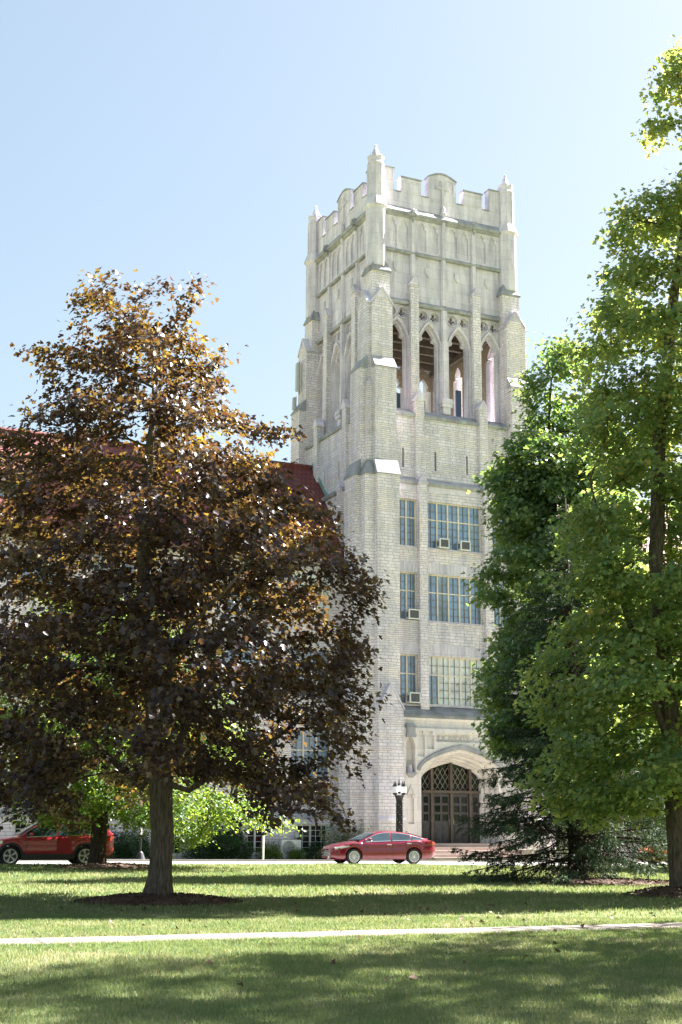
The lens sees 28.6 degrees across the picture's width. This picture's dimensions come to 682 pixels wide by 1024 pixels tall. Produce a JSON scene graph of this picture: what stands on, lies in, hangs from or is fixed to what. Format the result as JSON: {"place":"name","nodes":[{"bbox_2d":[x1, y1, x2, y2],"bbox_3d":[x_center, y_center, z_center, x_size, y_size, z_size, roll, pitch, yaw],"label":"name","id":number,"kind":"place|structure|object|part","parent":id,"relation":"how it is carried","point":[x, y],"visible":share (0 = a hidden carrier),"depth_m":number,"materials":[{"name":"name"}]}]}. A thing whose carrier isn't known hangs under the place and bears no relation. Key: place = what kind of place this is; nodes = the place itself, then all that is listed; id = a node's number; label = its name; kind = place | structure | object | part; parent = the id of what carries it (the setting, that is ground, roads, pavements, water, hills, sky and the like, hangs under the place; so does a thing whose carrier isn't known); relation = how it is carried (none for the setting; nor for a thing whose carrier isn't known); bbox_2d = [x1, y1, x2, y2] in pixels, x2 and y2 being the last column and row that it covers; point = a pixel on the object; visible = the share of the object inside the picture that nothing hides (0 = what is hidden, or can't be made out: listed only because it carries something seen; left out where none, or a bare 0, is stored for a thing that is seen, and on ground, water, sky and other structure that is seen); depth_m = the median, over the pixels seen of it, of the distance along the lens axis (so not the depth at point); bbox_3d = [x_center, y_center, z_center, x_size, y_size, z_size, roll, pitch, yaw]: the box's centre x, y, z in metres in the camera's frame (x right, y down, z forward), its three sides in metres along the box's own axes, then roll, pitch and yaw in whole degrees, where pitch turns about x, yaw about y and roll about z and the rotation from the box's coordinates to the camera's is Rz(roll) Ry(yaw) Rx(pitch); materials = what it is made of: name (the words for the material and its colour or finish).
{"place":"outdoors","nodes":[
{"label":"outdoors","id":0,"kind":"place"},
{"bbox_2d":[12,861,667,864],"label":"road","id":1,"kind":"structure","parent":0,"point":[255,862],"depth_m":59.85,"materials":[{"name":"grey asphalt"}]},
{"bbox_2d":[0,819,113,864],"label":"red wagon","id":2,"kind":"object","parent":1,"relation":"on","point":[35,842],"visible":0.77,"depth_m":51.52,"materials":[{"name":"red paint"}]},
{"bbox_3d":[-11.543,12.265,51.614,1.133,0.538,0.183,6,-14,-22],"label":"side window","id":3,"kind":"part","parent":2,"relation":"part of","materials":[{"name":"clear glass"}]},
{"bbox_3d":[-10.512,12.343,52.053,0.948,0.496,0.186,6,-14,-22],"label":"side window","id":4,"kind":"part","parent":2,"relation":"part of","materials":[{"name":"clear glass"}]},
{"bbox_3d":[-9.642,12.450,52.439,0.851,0.395,0.157,7,-15,-25],"label":"side window","id":5,"kind":"part","parent":2,"relation":"part of","materials":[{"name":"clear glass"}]},
{"bbox_2d":[18,859,663,861],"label":"kerb","id":6,"kind":"structure","parent":1,"relation":"on","point":[278,860],"depth_m":61.76,"materials":[{"name":"concrete"}]},
{"bbox_2d":[321,831,434,863],"bbox_3d":[1.646,15.042,59.998,4.982,1.451,2.140,5,-14,-20],"label":"red sedan","id":7,"kind":"object","parent":1,"relation":"on","point":[397,847],"visible":0.97,"depth_m":59.32,"materials":[{"name":"red paint"}]},
{"bbox_3d":[1.615,14.434,59.332,1.210,0.384,0.210,5,-14,-20],"label":"side window","id":8,"kind":"part","parent":7,"relation":"part of","materials":[{"name":"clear glass"}]},
{"bbox_3d":[2.679,14.512,59.737,0.910,0.324,0.199,5,-14,-20],"label":"side window","id":9,"kind":"part","parent":7,"relation":"part of","materials":[{"name":"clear glass"}]},
{"bbox_2d":[638,841,666,861],"bbox_3d":[16.937,16.463,65.388,4.982,1.551,2.140,5,-14,-20],"label":"orange car","id":10,"kind":"object","parent":1,"relation":"on","point":[651,851],"visible":0.06,"depth_m":64.07,"materials":[{"name":"orange paint"}]},
{"bbox_2d":[0,858,681,1023],"bbox_3d":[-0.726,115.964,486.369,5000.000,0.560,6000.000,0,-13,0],"label":"lawn","id":11,"kind":"structure","parent":0,"point":[410,911],"depth_m":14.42,"materials":[{"name":"green plant"}]},
{"bbox_2d":[47,862,148,870],"bbox_3d":[-8.489,12.896,48.736,4.456,0.324,4.622,0,-13,0],"label":"mulch bed","id":12,"kind":"object","parent":11,"relation":"on","point":[110,865],"visible":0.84,"depth_m":47.67,"materials":[{"name":"brown wood"}]},
{"bbox_2d":[109,825,149,858],"bbox_3d":[-10.074,15.521,62.840,3.625,1.656,2.339,6,-14,-24],"label":"shrub","id":13,"kind":"object","parent":11,"relation":"on","point":[122,849],"visible":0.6,"depth_m":62.48,"materials":[{"name":"green plant"}]},
{"bbox_2d":[135,793,144,858],"bbox_3d":[-9.039,14.255,60.531,0.520,3.030,0.520,0,-13,0],"label":"lamp post","id":14,"kind":"object","parent":11,"relation":"on","point":[140,854],"visible":0.6,"depth_m":60.18,"materials":[{"name":"white metal"}]},
{"bbox_2d":[0,589,306,862],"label":"green tree","id":15,"kind":"object","parent":11,"relation":"on","point":[98,799],"visible":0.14,"depth_m":48.06,"materials":[{"name":"green plant"}]},
{"bbox_2d":[73,891,242,905],"bbox_3d":[-3.983,8.454,29.338,3.725,0.273,3.303,0,-13,0],"label":"mulch bed","id":16,"kind":"object","parent":11,"relation":"on","point":[155,899],"visible":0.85,"depth_m":28.58,"materials":[{"name":"brown soil"}]},
{"bbox_2d":[0,267,402,895],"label":"purple maple","id":17,"kind":"object","parent":16,"relation":"on","point":[162,687],"visible":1,"depth_m":29.32,"materials":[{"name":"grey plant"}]},
{"bbox_2d":[0,427,343,858],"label":"side wing","id":18,"kind":"structure","parent":11,"relation":"on","point":[303,474],"depth_m":69.09,"materials":[{"name":"beige stone"}]},
{"bbox_2d":[14,823,30,833],"bbox_3d":[-14.656,15.190,62.243,1.240,1.460,0.170,6,-14,-24],"label":"window","id":19,"kind":"structure","parent":18,"relation":"in","point":[17,828],"depth_m":62.20,"materials":[{"name":"white glass"}]},
{"bbox_2d":[19,546,60,594],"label":"window","id":20,"kind":"structure","parent":18,"relation":"in","point":[25,573],"depth_m":65.31,"materials":[{"name":"blue"}]},
{"bbox_2d":[92,554,134,574],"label":"window","id":21,"kind":"structure","parent":18,"relation":"in","point":[100,558],"depth_m":66.81,"materials":[{"name":"grey glass"}]},
{"bbox_2d":[172,825,181,854],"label":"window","id":22,"kind":"structure","parent":18,"relation":"in","point":[176,852],"depth_m":65.07,"materials":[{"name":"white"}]},
{"bbox_2d":[224,727,263,756],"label":"window","id":23,"kind":"structure","parent":18,"relation":"in","point":[234,727],"depth_m":67.95,"materials":[{"name":"grey glass"}]},
{"bbox_2d":[226,645,264,692],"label":"window","id":24,"kind":"structure","parent":18,"relation":"in","point":[244,645],"depth_m":68.91,"materials":[{"name":"blue"}]},
{"bbox_2d":[228,565,263,610],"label":"window","id":25,"kind":"structure","parent":18,"relation":"in","point":[230,601],"depth_m":69.33,"materials":[{"name":"blue"}]},
{"bbox_2d":[247,824,262,852],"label":"window","id":26,"kind":"structure","parent":18,"relation":"in","point":[256,837],"depth_m":66.81,"materials":[{"name":"white"}]},
{"bbox_2d":[291,730,328,780],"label":"window","id":27,"kind":"structure","parent":18,"relation":"in","point":[300,749],"depth_m":69.29,"materials":[{"name":"blue"}]},
{"bbox_2d":[292,646,329,696],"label":"window","id":28,"kind":"structure","parent":18,"relation":"in","point":[325,658],"depth_m":70.41,"materials":[{"name":"blue"}]},
{"bbox_2d":[296,824,326,852],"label":"window","id":29,"kind":"structure","parent":18,"relation":"in","point":[312,832],"depth_m":68.05,"materials":[{"name":"black"}]},
{"bbox_2d":[293,571,330,618],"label":"window","id":30,"kind":"structure","parent":18,"relation":"in","point":[320,604],"depth_m":71.35,"materials":[{"name":"grey"}]},
{"bbox_2d":[182,820,255,859],"bbox_3d":[-5.888,15.679,64.906,3.834,2.403,2.614,6,-14,-24],"label":"shrub","id":31,"kind":"object","parent":11,"relation":"on","point":[238,841],"visible":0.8,"depth_m":64.28,"materials":[{"name":"green plant"}]},
{"bbox_2d":[262,835,263,859],"bbox_3d":[-3.615,15.087,62.295,0.102,2.500,0.102,6,-14,-22],"label":"marker post","id":32,"kind":"object","parent":11,"relation":"on","point":[262,847],"visible":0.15,"depth_m":62.13,"materials":[{"name":"white paint"}]},
{"bbox_2d":[254,838,284,859],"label":"shrub","id":33,"kind":"object","parent":11,"relation":"on","point":[271,851],"visible":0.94,"depth_m":65.50,"materials":[{"name":"green plant"}]},
{"bbox_2d":[279,840,300,858],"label":"heat pump","id":34,"kind":"object","parent":11,"relation":"on","point":[286,846],"visible":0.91,"depth_m":66.42,"materials":[{"name":"white paint"}]},
{"bbox_2d":[286,847,308,859],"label":"shrub","id":35,"kind":"object","parent":11,"relation":"on","point":[296,855],"visible":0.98,"depth_m":65.83,"materials":[{"name":"green plant"}]},
{"bbox_2d":[304,838,324,859],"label":"shrub","id":36,"kind":"object","parent":11,"relation":"on","point":[311,850],"visible":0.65,"depth_m":66.36,"materials":[{"name":"green plant"}]},
{"bbox_2d":[0,869,670,1023],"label":"fallen leaves","id":37,"kind":"object","parent":11,"relation":"on","point":[413,975],"visible":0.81,"depth_m":23.34,"materials":[{"name":"brown plant"}]},
{"bbox_2d":[0,862,681,917],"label":"grass","id":38,"kind":"structure","parent":11,"relation":"on","point":[315,877],"depth_m":35.29,"materials":[{"name":"green plant"}]},
{"bbox_2d":[313,816,371,859],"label":"shrub","id":39,"kind":"object","parent":11,"relation":"on","point":[342,837],"visible":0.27,"depth_m":66.26,"materials":[{"name":"green plant"}]},
{"bbox_2d":[392,780,405,832],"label":"lamp post","id":40,"kind":"object","parent":11,"relation":"on","point":[400,788],"visible":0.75,"depth_m":65.32,"materials":[{"name":"black metal"}]},
{"bbox_2d":[290,144,555,859],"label":"bell tower","id":41,"kind":"structure","parent":11,"relation":"on","point":[411,282],"depth_m":73.55,"materials":[{"name":"stone"}]},
{"bbox_2d":[292,396,296,409],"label":"antenna panel","id":42,"kind":"object","parent":41,"relation":"attached to","point":[294,399],"visible":1,"depth_m":81.02,"materials":[{"name":"grey"}]},
{"bbox_2d":[295,362,299,394],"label":"antenna panel","id":43,"kind":"object","parent":41,"relation":"attached to","point":[297,377],"visible":1,"depth_m":81.50,"materials":[{"name":"grey"}]},
{"bbox_2d":[396,392,400,407],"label":"antenna panel","id":44,"kind":"object","parent":41,"relation":"attached to","point":[398,400],"visible":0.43,"depth_m":74.98,"materials":[{"name":"blue"}]},
{"bbox_2d":[400,499,415,545],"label":"window","id":45,"kind":"structure","parent":41,"relation":"in","point":[407,507],"depth_m":71.78,"materials":[{"name":"blue glass"}]},
{"bbox_2d":[400,572,415,618],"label":"window","id":46,"kind":"structure","parent":41,"relation":"in","point":[407,580],"depth_m":70.91,"materials":[{"name":"blue glass"}]},
{"bbox_2d":[400,654,416,703],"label":"window","id":47,"kind":"structure","parent":41,"relation":"in","point":[408,663],"depth_m":69.90,"materials":[{"name":"blue"}]},
{"bbox_2d":[406,609,419,619],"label":"air conditioner","id":48,"kind":"object","parent":41,"relation":"attached to","point":[412,614],"visible":1,"depth_m":70.33,"materials":[{"name":"white paint"}]},
{"bbox_2d":[407,692,420,702],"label":"air conditioner","id":49,"kind":"object","parent":41,"relation":"attached to","point":[413,697],"visible":1,"depth_m":69.33,"materials":[{"name":"white paint"}]},
{"bbox_2d":[437,538,449,548],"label":"air conditioner","id":50,"kind":"object","parent":41,"relation":"attached to","point":[442,543],"visible":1,"depth_m":71.98,"materials":[{"name":"white paint"}]},
{"bbox_2d":[428,502,480,552],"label":"window","id":51,"kind":"structure","parent":41,"relation":"in","point":[454,523],"depth_m":72.95,"materials":[{"name":"blue glass"}]},
{"bbox_2d":[428,574,481,624],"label":"window","id":52,"kind":"structure","parent":41,"relation":"in","point":[448,598],"depth_m":71.94,"materials":[{"name":"blue"}]},
{"bbox_2d":[429,656,483,706],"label":"window","id":53,"kind":"structure","parent":41,"relation":"in","point":[445,673],"depth_m":70.91,"materials":[{"name":"grey glass"}]},
{"bbox_2d":[455,390,460,416],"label":"antenna panel","id":54,"kind":"object","parent":41,"relation":"on","point":[458,401],"visible":0.77,"depth_m":76.62,"materials":[{"name":"blue"}]},
{"bbox_2d":[457,541,470,551],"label":"air conditioner","id":55,"kind":"object","parent":41,"relation":"attached to","point":[465,546],"visible":1,"depth_m":72.50,"materials":[{"name":"white paint"}]},
{"bbox_2d":[492,514,506,552],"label":"window","id":56,"kind":"structure","parent":41,"relation":"in","point":[494,542],"depth_m":73.92,"materials":[{"name":"grey"}]},
{"bbox_2d":[494,581,509,626],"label":"window","id":57,"kind":"structure","parent":41,"relation":"in","point":[497,620],"depth_m":72.98,"materials":[{"name":"blue"}]},
{"bbox_2d":[456,324,651,771],"bbox_3d":[7.909,2.950,47.979,7.510,19.918,7.355,0,-13,0],"label":"green maple","id":58,"kind":"object","parent":11,"relation":"on","point":[524,505],"visible":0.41,"depth_m":47.92,"materials":[{"name":"green plant"}]},
{"bbox_2d":[450,495,668,885],"bbox_3d":[7.437,5.788,43.199,7.859,13.116,8.158,0,-13,0],"label":"spruce tree","id":59,"kind":"object","parent":11,"relation":"on","point":[581,849],"visible":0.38,"depth_m":41.92,"materials":[{"name":"green plant"}]},
{"bbox_2d":[557,832,607,858],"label":"shrub","id":60,"kind":"object","parent":11,"relation":"on","point":[566,850],"visible":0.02,"depth_m":71.78,"materials":[{"name":"green plant"}]},
{"bbox_2d":[509,877,668,885],"bbox_3d":[8.035,11.265,40.833,6.293,0.284,3.448,0,-13,0],"label":"mulch bed","id":61,"kind":"object","parent":11,"relation":"on","point":[617,881],"visible":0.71,"depth_m":40.11,"materials":[{"name":"brown wood"}]},
{"bbox_2d":[509,35,681,887],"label":"green maple","id":62,"kind":"object","parent":11,"relation":"on","point":[656,763],"visible":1,"depth_m":34.56,"materials":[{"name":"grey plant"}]},
{"bbox_2d":[548,506,681,859],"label":"side wing","id":63,"kind":"structure","parent":11,"relation":"on","point":[644,729],"depth_m":77.43,"materials":[{"name":"beige stone"}]},
{"bbox_2d":[615,662,680,842],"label":"green tree","id":64,"kind":"object","parent":11,"relation":"on","point":[661,824],"visible":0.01,"depth_m":54.97,"materials":[{"name":"green plant"}]},
{"bbox_2d":[621,885,681,898],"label":"mulch bed","id":65,"kind":"object","parent":11,"relation":"on","point":[666,891],"visible":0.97,"depth_m":32.79,"materials":[{"name":"brown wood"}]},
{"bbox_2d":[0,922,681,944],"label":"path","id":66,"kind":"structure","parent":0,"point":[253,935],"depth_m":20.94,"materials":[{"name":"concrete"}]},
{"bbox_2d":[0,0,681,505],"label":"sky","id":67,"kind":"structure","parent":0,"point":[165,139],"materials":[{"name":"blue"}]}
]}

